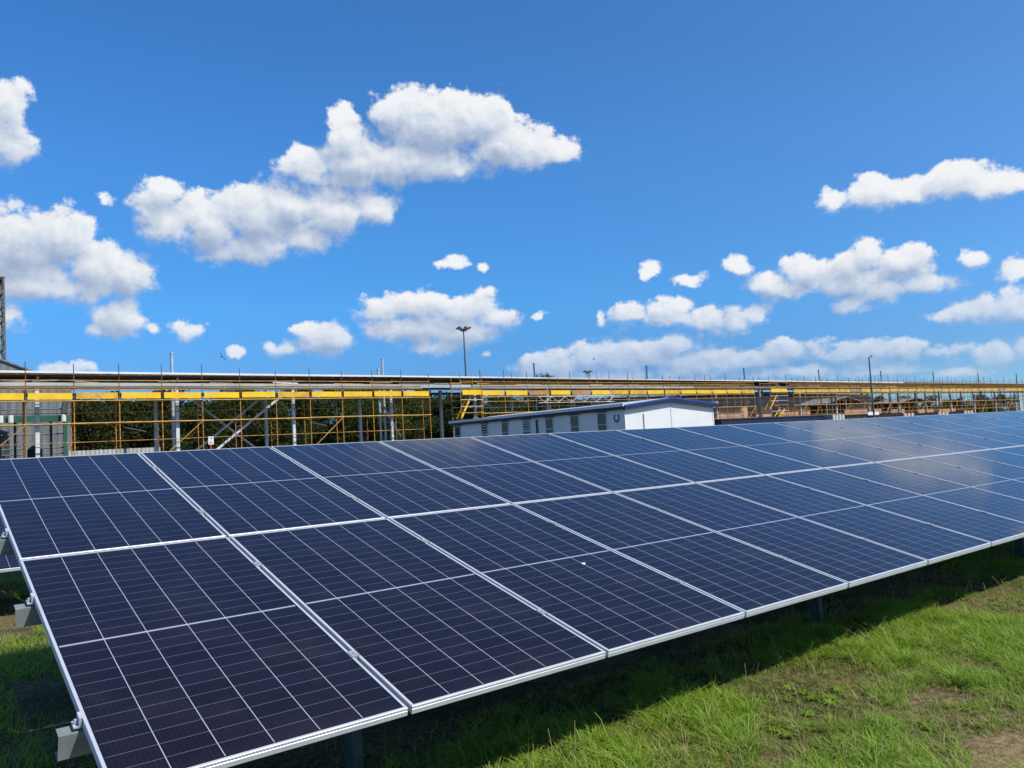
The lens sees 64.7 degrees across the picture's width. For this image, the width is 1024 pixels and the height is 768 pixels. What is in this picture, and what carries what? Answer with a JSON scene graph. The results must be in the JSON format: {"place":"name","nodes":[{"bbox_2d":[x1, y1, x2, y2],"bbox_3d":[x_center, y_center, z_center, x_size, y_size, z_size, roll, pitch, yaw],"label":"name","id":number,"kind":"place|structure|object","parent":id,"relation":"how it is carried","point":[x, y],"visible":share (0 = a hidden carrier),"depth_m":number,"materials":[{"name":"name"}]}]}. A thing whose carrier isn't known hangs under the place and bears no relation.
{"place":"outdoors","nodes":[
{"label":"outdoors","id":0,"kind":"place"},
{"bbox_2d":[0,359,71,458],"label":"ribbed shed","id":1,"kind":"structure","parent":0,"point":[57,439],"depth_m":63.41,"materials":[{"name":"metal"}]},
{"bbox_2d":[0,540,1023,767],"bbox_3d":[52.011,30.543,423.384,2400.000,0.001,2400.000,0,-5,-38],"label":"ground","id":2,"kind":"structure","parent":0,"point":[424,721],"depth_m":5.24,"materials":[{"name":"green plant"}]},
{"bbox_2d":[0,276,5,359],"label":"lattice mast","id":3,"kind":"object","parent":2,"relation":"on","point":[2,317],"visible":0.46,"depth_m":79.28,"materials":[{"name":"grey metal"}]},
{"bbox_2d":[0,421,52,458],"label":"process skid","id":4,"kind":"object","parent":2,"relation":"on","point":[31,452],"visible":0.29,"depth_m":54.85,"materials":[{"name":"metal"}]},
{"bbox_2d":[0,399,69,458],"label":"green gantry","id":5,"kind":"object","parent":2,"relation":"on","point":[63,418],"visible":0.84,"depth_m":57.56,"materials":[{"name":"metal"}]},
{"bbox_2d":[72,390,130,449],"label":"broadleaf tree","id":6,"kind":"object","parent":2,"relation":"on","point":[110,402],"visible":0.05,"depth_m":77.22,"materials":[{"name":"green plant"}]},
{"bbox_2d":[71,397,145,450],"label":"broadleaf tree","id":7,"kind":"object","parent":2,"relation":"on","point":[81,407],"visible":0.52,"depth_m":71.02,"materials":[{"name":"green plant"}]},
{"bbox_2d":[68,447,159,455],"bbox_3d":[-30.495,6.514,62.223,6.500,3.100,0.140,0,-5,-38],"label":"sheet fence","id":8,"kind":"object","parent":2,"relation":"on","point":[111,451],"visible":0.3,"depth_m":62.05,"materials":[{"name":"metal"}]},
{"bbox_2d":[94,392,190,451],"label":"broadleaf tree","id":9,"kind":"object","parent":2,"relation":"on","point":[143,406],"visible":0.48,"depth_m":75.02,"materials":[{"name":"green plant"}]},
{"bbox_2d":[118,390,189,448],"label":"broadleaf tree","id":10,"kind":"object","parent":2,"relation":"on","point":[180,407],"visible":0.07,"depth_m":81.46,"materials":[{"name":"green plant"}]},
{"bbox_2d":[169,352,175,450],"bbox_3d":[-25.281,2.608,60.303,0.300,10.000,0.285,0,-5,-38],"label":"flue pipe","id":11,"kind":"object","parent":2,"relation":"on","point":[172,402],"visible":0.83,"depth_m":60.26,"materials":[{"name":"metal"}]},
{"bbox_2d":[146,407,215,450],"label":"broadleaf tree","id":12,"kind":"object","parent":2,"relation":"on","point":[192,441],"visible":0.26,"depth_m":78.55,"materials":[{"name":"green plant"}]},
{"bbox_2d":[167,400,243,446],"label":"broadleaf tree","id":13,"kind":"object","parent":2,"relation":"on","point":[189,405],"visible":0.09,"depth_m":83.41,"materials":[{"name":"green plant"}]},
{"bbox_2d":[208,436,213,448],"bbox_3d":[-18.592,4.858,50.002,0.320,3.220,0.101,0,-5,-38],"label":"post sign","id":14,"kind":"object","parent":2,"relation":"on","point":[210,440],"visible":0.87,"depth_m":50.07,"materials":[{"name":"white metal"}]},
{"bbox_2d":[0,362,431,457],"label":"scaffold run","id":15,"kind":"object","parent":2,"relation":"on","point":[102,396],"visible":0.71,"depth_m":53.11,"materials":[{"name":"yellow paint"}]},
{"bbox_2d":[205,390,263,436],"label":"broadleaf tree","id":16,"kind":"object","parent":2,"relation":"on","point":[236,411],"visible":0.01,"depth_m":86.53,"materials":[{"name":"green plant"}]},
{"bbox_2d":[186,390,289,448],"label":"broadleaf tree","id":17,"kind":"object","parent":2,"relation":"on","point":[255,427],"visible":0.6,"depth_m":79.29,"materials":[{"name":"green plant"}]},
{"bbox_2d":[239,390,320,443],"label":"broadleaf tree","id":18,"kind":"object","parent":2,"relation":"on","point":[299,405],"visible":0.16,"depth_m":88.48,"materials":[{"name":"green plant"}]},
{"bbox_2d":[248,402,317,447],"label":"broadleaf tree","id":19,"kind":"object","parent":2,"relation":"on","point":[300,438],"visible":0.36,"depth_m":82.97,"materials":[{"name":"green plant"}]},
{"bbox_2d":[280,409,335,444],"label":"broadleaf tree","id":20,"kind":"object","parent":2,"relation":"on","point":[317,427],"visible":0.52,"depth_m":86.92,"materials":[{"name":"green plant"}]},
{"bbox_2d":[297,399,353,428],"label":"broadleaf tree","id":21,"kind":"object","parent":2,"relation":"on","point":[320,403],"visible":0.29,"depth_m":91.47,"materials":[{"name":"green plant"}]},
{"bbox_2d":[320,390,388,442],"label":"broadleaf tree","id":22,"kind":"object","parent":2,"relation":"on","point":[337,405],"visible":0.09,"depth_m":93.45,"materials":[{"name":"green plant"}]},
{"bbox_2d":[317,390,413,443],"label":"broadleaf tree","id":23,"kind":"object","parent":2,"relation":"on","point":[349,427],"visible":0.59,"depth_m":86.66,"materials":[{"name":"green plant"}]},
{"bbox_2d":[376,369,381,440],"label":"flue pipe","id":24,"kind":"object","parent":2,"relation":"on","point":[380,420],"visible":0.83,"depth_m":70.89,"materials":[{"name":"silver metal"}]},
{"bbox_2d":[352,390,413,426],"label":"broadleaf tree","id":25,"kind":"object","parent":2,"relation":"on","point":[398,403],"visible":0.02,"depth_m":99.20,"materials":[{"name":"green plant"}]},
{"bbox_2d":[381,358,386,440],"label":"flue pipe","id":26,"kind":"object","parent":2,"relation":"on","point":[384,412],"visible":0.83,"depth_m":71.25,"materials":[{"name":"silver metal"}]},
{"bbox_2d":[355,399,427,441],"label":"broadleaf tree","id":27,"kind":"object","parent":2,"relation":"on","point":[409,410],"visible":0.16,"depth_m":92.79,"materials":[{"name":"green plant"}]},
{"bbox_2d":[387,390,452,438],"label":"broadleaf tree","id":28,"kind":"object","parent":2,"relation":"on","point":[432,400],"visible":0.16,"depth_m":100.36,"materials":[{"name":"green plant"}]},
{"bbox_2d":[401,398,451,439],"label":"broadleaf tree","id":29,"kind":"object","parent":2,"relation":"on","point":[433,429],"visible":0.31,"depth_m":95.79,"materials":[{"name":"green plant"}]},
{"bbox_2d":[427,396,470,437],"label":"broadleaf tree","id":30,"kind":"object","parent":2,"relation":"on","point":[438,414],"depth_m":104.27,"materials":[{"name":"green plant"}]},
{"bbox_2d":[455,326,470,395],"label":"floodlight mast","id":31,"kind":"object","parent":2,"relation":"on","point":[465,328],"visible":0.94,"depth_m":187.21,"materials":[{"name":"grey metal"}]},
{"bbox_2d":[431,391,498,433],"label":"broadleaf tree","id":32,"kind":"object","parent":2,"relation":"on","point":[447,409],"visible":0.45,"depth_m":95.89,"materials":[{"name":"green plant"}]},
{"bbox_2d":[450,371,483,437],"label":"stair tower","id":33,"kind":"structure","parent":2,"relation":"on","point":[472,392],"depth_m":66.12,"materials":[{"name":"yellow metal"}]},
{"bbox_2d":[490,405,514,416],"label":"broadleaf tree","id":34,"kind":"object","parent":2,"relation":"on","point":[500,409],"visible":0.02,"depth_m":100.64,"materials":[{"name":"green plant"}]},
{"bbox_2d":[485,395,537,413],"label":"broadleaf tree","id":35,"kind":"object","parent":2,"relation":"on","point":[516,407],"visible":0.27,"depth_m":105.43,"materials":[{"name":"green plant"}]},
{"bbox_2d":[0,370,1023,457],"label":"rack","id":36,"kind":"object","parent":2,"relation":"on","point":[440,383],"visible":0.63,"depth_m":63.38,"materials":[{"name":"metal"}]},
{"bbox_2d":[0,418,1023,767],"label":"mounting rack","id":37,"kind":"object","parent":2,"relation":"on","point":[72,740],"visible":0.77,"depth_m":4.13,"materials":[{"name":"metal"}]},
{"bbox_2d":[0,453,225,564],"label":"solar panel","id":38,"kind":"object","parent":37,"relation":"attached to","point":[59,506],"visible":0.9,"depth_m":5.46,"materials":[{"name":"glass"}]},
{"bbox_2d":[20,537,407,767],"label":"solar panel","id":39,"kind":"object","parent":37,"relation":"attached to","point":[223,652],"visible":1,"depth_m":3.60,"materials":[{"name":"glass"}]},
{"bbox_2d":[140,446,384,538],"bbox_3d":[-2.061,0.797,6.416,1.134,0.037,2.279,0,10,-38],"label":"solar panel","id":40,"kind":"object","parent":37,"relation":"attached to","point":[239,491],"visible":0.87,"depth_m":6.21,"materials":[{"name":"glass"}]},
{"bbox_2d":[270,441,509,519],"bbox_3d":[-1.152,0.799,7.126,1.134,0.037,2.279,0,10,-38],"label":"solar panel","id":41,"kind":"object","parent":37,"relation":"attached to","point":[385,481],"visible":0.84,"depth_m":6.94,"materials":[{"name":"glass"}]},
{"bbox_2d":[230,518,605,713],"bbox_3d":[-0.665,1.181,4.630,1.134,0.036,2.279,0,10,-38],"label":"solar panel","id":42,"kind":"object","parent":37,"relation":"attached to","point":[416,624],"visible":0.97,"depth_m":4.33,"materials":[{"name":"glass"}]},
{"bbox_2d":[379,437,610,504],"bbox_3d":[-0.243,0.801,7.837,1.134,0.037,2.279,0,10,-38],"label":"solar panel","id":43,"kind":"object","parent":37,"relation":"attached to","point":[510,478],"visible":0.83,"depth_m":7.67,"materials":[{"name":"glass"}]},
{"bbox_2d":[389,504,744,656],"bbox_3d":[0.244,1.183,5.340,1.134,0.036,2.279,0,10,-38],"label":"solar panel","id":44,"kind":"object","parent":37,"relation":"attached to","point":[609,602],"visible":0.95,"depth_m":5.08,"materials":[{"name":"glass"}]},
{"bbox_2d":[470,433,693,492],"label":"solar panel","id":45,"kind":"object","parent":37,"relation":"attached to","point":[604,470],"visible":0.83,"depth_m":8.39,"materials":[{"name":"glass"}]},
{"bbox_2d":[548,430,762,482],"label":"solar panel","id":46,"kind":"object","parent":37,"relation":"attached to","point":[688,466],"visible":0.83,"depth_m":9.12,"materials":[{"name":"glass"}]},
{"bbox_2d":[514,493,847,616],"bbox_3d":[1.152,1.185,6.050,1.134,0.036,2.279,0,10,-38],"label":"solar panel","id":47,"kind":"object","parent":37,"relation":"attached to","point":[748,580],"visible":0.93,"depth_m":5.82,"materials":[{"name":"glass"}]},
{"bbox_2d":[616,427,822,474],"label":"solar panel","id":48,"kind":"object","parent":37,"relation":"attached to","point":[754,460],"visible":0.83,"depth_m":9.84,"materials":[{"name":"glass"}]},
{"bbox_2d":[614,483,927,587],"bbox_3d":[2.061,1.187,6.760,1.134,0.036,2.279,0,10,-38],"label":"solar panel","id":49,"kind":"object","parent":37,"relation":"attached to","point":[851,560],"visible":0.92,"depth_m":6.55,"materials":[{"name":"glass"}]},
{"bbox_2d":[675,425,872,468],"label":"solar panel","id":50,"kind":"object","parent":37,"relation":"attached to","point":[814,456],"visible":0.84,"depth_m":10.56,"materials":[{"name":"glass"}]},
{"bbox_2d":[729,423,916,462],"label":"solar panel","id":51,"kind":"object","parent":37,"relation":"attached to","point":[845,447],"visible":0.83,"depth_m":11.28,"materials":[{"name":"glass"}]},
{"bbox_2d":[697,475,990,564],"bbox_3d":[2.971,1.188,7.472,1.134,0.036,2.279,0,10,-38],"label":"solar panel","id":52,"kind":"object","parent":37,"relation":"attached to","point":[930,544],"visible":0.93,"depth_m":7.28,"materials":[{"name":"glass"}]},
{"bbox_2d":[775,421,954,457],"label":"solar panel","id":53,"kind":"object","parent":37,"relation":"attached to","point":[891,444],"visible":0.83,"depth_m":11.99,"materials":[{"name":"glass"}]},
{"bbox_2d":[766,469,1023,545],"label":"solar panel","id":54,"kind":"object","parent":37,"relation":"attached to","point":[993,530],"visible":0.92,"depth_m":8.03,"materials":[{"name":"glass"}]},
{"bbox_2d":[817,419,989,452],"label":"solar panel","id":55,"kind":"object","parent":37,"relation":"attached to","point":[921,439],"visible":0.83,"depth_m":12.71,"materials":[{"name":"glass"}]},
{"bbox_2d":[825,463,1023,522],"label":"solar panel","id":56,"kind":"object","parent":37,"relation":"attached to","point":[1007,507],"visible":0.9,"depth_m":8.94,"materials":[{"name":"glass"}]},
{"bbox_2d":[853,417,1019,448],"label":"solar panel","id":57,"kind":"object","parent":37,"relation":"attached to","point":[944,434],"visible":0.83,"depth_m":13.43,"materials":[{"name":"glass"}]},
{"bbox_2d":[877,458,1023,499],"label":"solar panel","id":58,"kind":"object","parent":37,"relation":"attached to","point":[979,480],"visible":0.9,"depth_m":9.85,"materials":[{"name":"glass"}]},
{"bbox_2d":[885,416,1023,445],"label":"solar panel","id":59,"kind":"object","parent":37,"relation":"attached to","point":[992,435],"visible":0.86,"depth_m":14.23,"materials":[{"name":"glass"}]},
{"bbox_2d":[917,415,1023,437],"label":"solar panel","id":60,"kind":"object","parent":37,"relation":"attached to","point":[984,426],"visible":0.89,"depth_m":15.13,"materials":[{"name":"glass"}]},
{"bbox_2d":[920,453,1023,482],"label":"solar panel","id":61,"kind":"object","parent":37,"relation":"attached to","point":[1007,471],"visible":0.85,"depth_m":10.75,"materials":[{"name":"glass"}]},
{"bbox_2d":[944,413,1023,429],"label":"solar panel","id":62,"kind":"object","parent":37,"relation":"attached to","point":[999,422],"visible":0.87,"depth_m":16.03,"materials":[{"name":"glass"}]},
{"bbox_2d":[959,449,1023,467],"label":"solar panel","id":63,"kind":"object","parent":37,"relation":"attached to","point":[1005,458],"visible":0.9,"depth_m":11.59,"materials":[{"name":"glass"}]},
{"bbox_2d":[968,412,1023,423],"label":"solar panel","id":64,"kind":"object","parent":37,"relation":"attached to","point":[1004,417],"visible":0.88,"depth_m":16.89,"materials":[{"name":"glass"}]},
{"bbox_2d":[992,446,1023,455],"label":"solar panel","id":65,"kind":"object","parent":37,"relation":"attached to","point":[1018,450],"visible":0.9,"depth_m":12.36,"materials":[{"name":"glass"}]},
{"bbox_2d":[992,411,1023,417],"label":"solar panel","id":66,"kind":"object","parent":37,"relation":"attached to","point":[1015,414],"visible":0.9,"depth_m":17.70,"materials":[{"name":"glass"}]},
{"bbox_2d":[533,363,536,410],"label":"steel pole","id":67,"kind":"object","parent":2,"relation":"on","point":[534,376],"visible":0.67,"depth_m":82.19,"materials":[{"name":"grey metal"}]},
{"bbox_2d":[507,373,577,414],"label":"broadleaf tree","id":68,"kind":"object","parent":2,"relation":"on","point":[533,398],"visible":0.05,"depth_m":146.84,"materials":[{"name":"green plant"}]},
{"bbox_2d":[526,390,576,411],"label":"broadleaf tree","id":69,"kind":"object","parent":2,"relation":"on","point":[554,406],"visible":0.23,"depth_m":104.47,"materials":[{"name":"green plant"}]},
{"bbox_2d":[448,397,717,437],"bbox_3d":[2.659,2.544,34.397,5.310,3.085,11.215,0,-5,-38],"label":"prefab cabin","id":70,"kind":"object","parent":2,"relation":"on","point":[665,412],"visible":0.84,"depth_m":30.79,"materials":[{"name":"metal"}]},
{"bbox_2d":[453,425,460,437],"bbox_3d":[-2.483,2.260,36.924,0.049,0.710,0.550,0,-5,-38],"label":"window","id":71,"kind":"structure","parent":70,"relation":"in","point":[457,429],"depth_m":36.96,"materials":[{"name":"grey glass"}]},
{"bbox_2d":[480,423,488,435],"bbox_3d":[-1.195,2.063,35.277,0.049,0.710,0.550,0,-5,-38],"label":"window","id":72,"kind":"structure","parent":70,"relation":"in","point":[484,426],"depth_m":35.31,"materials":[{"name":"grey"}]},
{"bbox_2d":[501,421,508,434],"bbox_3d":[-0.287,1.924,34.116,0.049,0.710,0.550,0,-5,-38],"label":"window","id":73,"kind":"structure","parent":70,"relation":"in","point":[504,424],"depth_m":34.12,"materials":[{"name":"grey"}]},
{"bbox_2d":[522,419,530,433],"bbox_3d":[0.596,1.789,32.986,0.049,0.710,0.550,0,-5,-38],"label":"window","id":74,"kind":"structure","parent":70,"relation":"in","point":[526,423],"depth_m":32.99,"materials":[{"name":"grey"}]},
{"bbox_2d":[544,417,553,432],"bbox_3d":[1.473,1.655,31.865,0.049,0.710,0.550,0,-5,-38],"label":"window","id":75,"kind":"structure","parent":70,"relation":"in","point":[549,421],"depth_m":31.88,"materials":[{"name":"grey glass"}]},
{"bbox_2d":[569,414,579,431],"bbox_3d":[2.380,1.516,30.704,0.049,0.710,0.550,0,-5,-38],"label":"window","id":76,"kind":"structure","parent":70,"relation":"in","point":[574,419],"depth_m":30.71,"materials":[{"name":"grey glass"}]},
{"bbox_2d":[596,411,607,430],"bbox_3d":[3.288,1.377,29.543,0.049,0.710,0.550,0,-5,-38],"label":"window","id":77,"kind":"structure","parent":70,"relation":"in","point":[601,416],"depth_m":29.54,"materials":[{"name":"grey glass"}]},
{"bbox_2d":[473,369,756,418],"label":"scaffold run","id":78,"kind":"object","parent":2,"relation":"on","point":[562,392],"visible":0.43,"depth_m":76.13,"materials":[{"name":"grey paint"}]},
{"bbox_2d":[538,396,614,402],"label":"lattice girder","id":79,"kind":"object","parent":78,"relation":"attached to","point":[568,399],"visible":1,"depth_m":72.20,"materials":[{"name":"silver metal"}]},
{"bbox_2d":[534,394,870,416],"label":"dark hall","id":80,"kind":"structure","parent":2,"relation":"on","point":[738,399],"depth_m":123.80,"materials":[{"name":"metal"}]},
{"bbox_2d":[714,415,823,424],"bbox_3d":[18.226,3.724,58.760,12.400,2.560,2.430,0,-5,-38],"label":"shipping container","id":81,"kind":"object","parent":2,"relation":"on","point":[732,421],"visible":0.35,"depth_m":57.28,"materials":[{"name":"grey metal"}]},
{"bbox_2d":[759,375,788,416],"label":"stair tower","id":82,"kind":"structure","parent":2,"relation":"on","point":[777,393],"depth_m":92.59,"materials":[{"name":"yellow metal"}]},
{"bbox_2d":[793,396,866,414],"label":"lean to","id":83,"kind":"object","parent":2,"relation":"on","point":[846,402],"visible":0.26,"depth_m":123.22,"materials":[{"name":"wood"}]},
{"bbox_2d":[824,414,844,419],"bbox_3d":[24.818,3.641,62.221,1.750,2.559,0.960,0,-5,-38],"label":"brick pack","id":84,"kind":"object","parent":2,"relation":"on","point":[833,417],"visible":0.23,"depth_m":61.78,"materials":[{"name":"beige"}]},
{"bbox_2d":[868,355,876,417],"bbox_3d":[29.266,1.259,64.977,0.911,7.210,0.240,-2,-5,-19],"label":"street lamp","id":85,"kind":"object","parent":2,"relation":"on","point":[871,385],"visible":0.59,"depth_m":64.89,"materials":[{"name":"grey metal"}]},
{"bbox_2d":[845,412,901,418],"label":"shipping container","id":86,"kind":"object","parent":2,"relation":"on","point":[854,416],"visible":0.12,"depth_m":65.66,"materials":[{"name":"grey metal"}]},
{"bbox_2d":[874,395,888,404],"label":"broadleaf tree","id":87,"kind":"object","parent":2,"relation":"on","point":[878,397],"visible":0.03,"depth_m":156.72,"materials":[{"name":"green plant"}]},
{"bbox_2d":[880,371,884,412],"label":"steel pole","id":88,"kind":"object","parent":2,"relation":"on","point":[882,396],"visible":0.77,"depth_m":124.93,"materials":[{"name":"grey metal"}]},
{"bbox_2d":[870,398,932,412],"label":"lean to","id":89,"kind":"object","parent":2,"relation":"on","point":[894,406],"visible":0.17,"depth_m":137.11,"materials":[{"name":"wood"}]},
{"bbox_2d":[892,413,913,416],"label":"brick pack","id":90,"kind":"object","parent":2,"relation":"on","point":[902,414],"visible":0.22,"depth_m":65.73,"materials":[{"name":"beige"}]},
{"bbox_2d":[784,375,1023,415],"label":"scaffold run","id":91,"kind":"object","parent":2,"relation":"on","point":[798,391],"visible":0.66,"depth_m":110.61,"materials":[{"name":"grey paint"}]},
{"bbox_2d":[891,395,922,408],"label":"broadleaf tree","id":92,"kind":"object","parent":2,"relation":"on","point":[903,397],"visible":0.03,"depth_m":161.16,"materials":[{"name":"green plant"}]},
{"bbox_2d":[914,412,952,415],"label":"shipping container","id":93,"kind":"object","parent":2,"relation":"on","point":[918,414],"visible":0.03,"depth_m":72.20,"materials":[{"name":"grey metal"}]},
{"bbox_2d":[932,372,936,410],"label":"steel pole","id":94,"kind":"object","parent":2,"relation":"on","point":[934,391],"visible":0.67,"depth_m":135.63,"materials":[{"name":"grey metal"}]},
{"bbox_2d":[919,394,954,411],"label":"broadleaf tree","id":95,"kind":"object","parent":2,"relation":"on","point":[944,404],"visible":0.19,"depth_m":169.54,"materials":[{"name":"green plant"}]},
{"bbox_2d":[927,411,948,414],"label":"brick pack","id":96,"kind":"object","parent":2,"relation":"on","point":[937,413],"visible":0.2,"depth_m":69.51,"materials":[{"name":"beige"}]},
{"bbox_2d":[945,397,964,410],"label":"broadleaf tree","id":97,"kind":"object","parent":2,"relation":"on","point":[959,402],"visible":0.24,"depth_m":178.23,"materials":[{"name":"green plant"}]},
{"bbox_2d":[953,410,972,413],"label":"brick pack","id":98,"kind":"object","parent":2,"relation":"on","point":[963,412],"visible":0.21,"depth_m":72.54,"materials":[{"name":"beige"}]},
{"bbox_2d":[963,393,991,412],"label":"broadleaf tree","id":99,"kind":"object","parent":2,"relation":"on","point":[968,404],"visible":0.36,"depth_m":180.97,"materials":[{"name":"green plant"}]},
{"bbox_2d":[971,396,1000,411],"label":"broadleaf tree","id":100,"kind":"object","parent":2,"relation":"on","point":[990,408],"visible":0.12,"depth_m":185.41,"materials":[{"name":"green plant"}]},
{"bbox_2d":[987,394,1018,411],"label":"broadleaf tree","id":101,"kind":"object","parent":2,"relation":"on","point":[1006,403],"visible":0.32,"depth_m":189.91,"materials":[{"name":"green plant"}]},
{"bbox_3d":[-7.071,2.209,10.951,3.750,1.942,3.725,0,-5,-38],"label":"mounting rack","id":102,"kind":"object","parent":2,"relation":"on","visible":0},
{"bbox_2d":[0,517,20,572],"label":"solar panel","id":103,"kind":"object","parent":102,"relation":"attached to","point":[8,563],"visible":0.21,"depth_m":9.29,"materials":[{"name":"glass"}]},
{"bbox_2d":[0,0,1023,428],"label":"sky","id":104,"kind":"structure","parent":0,"point":[676,189],"materials":[{"name":"blue"}]}
]}

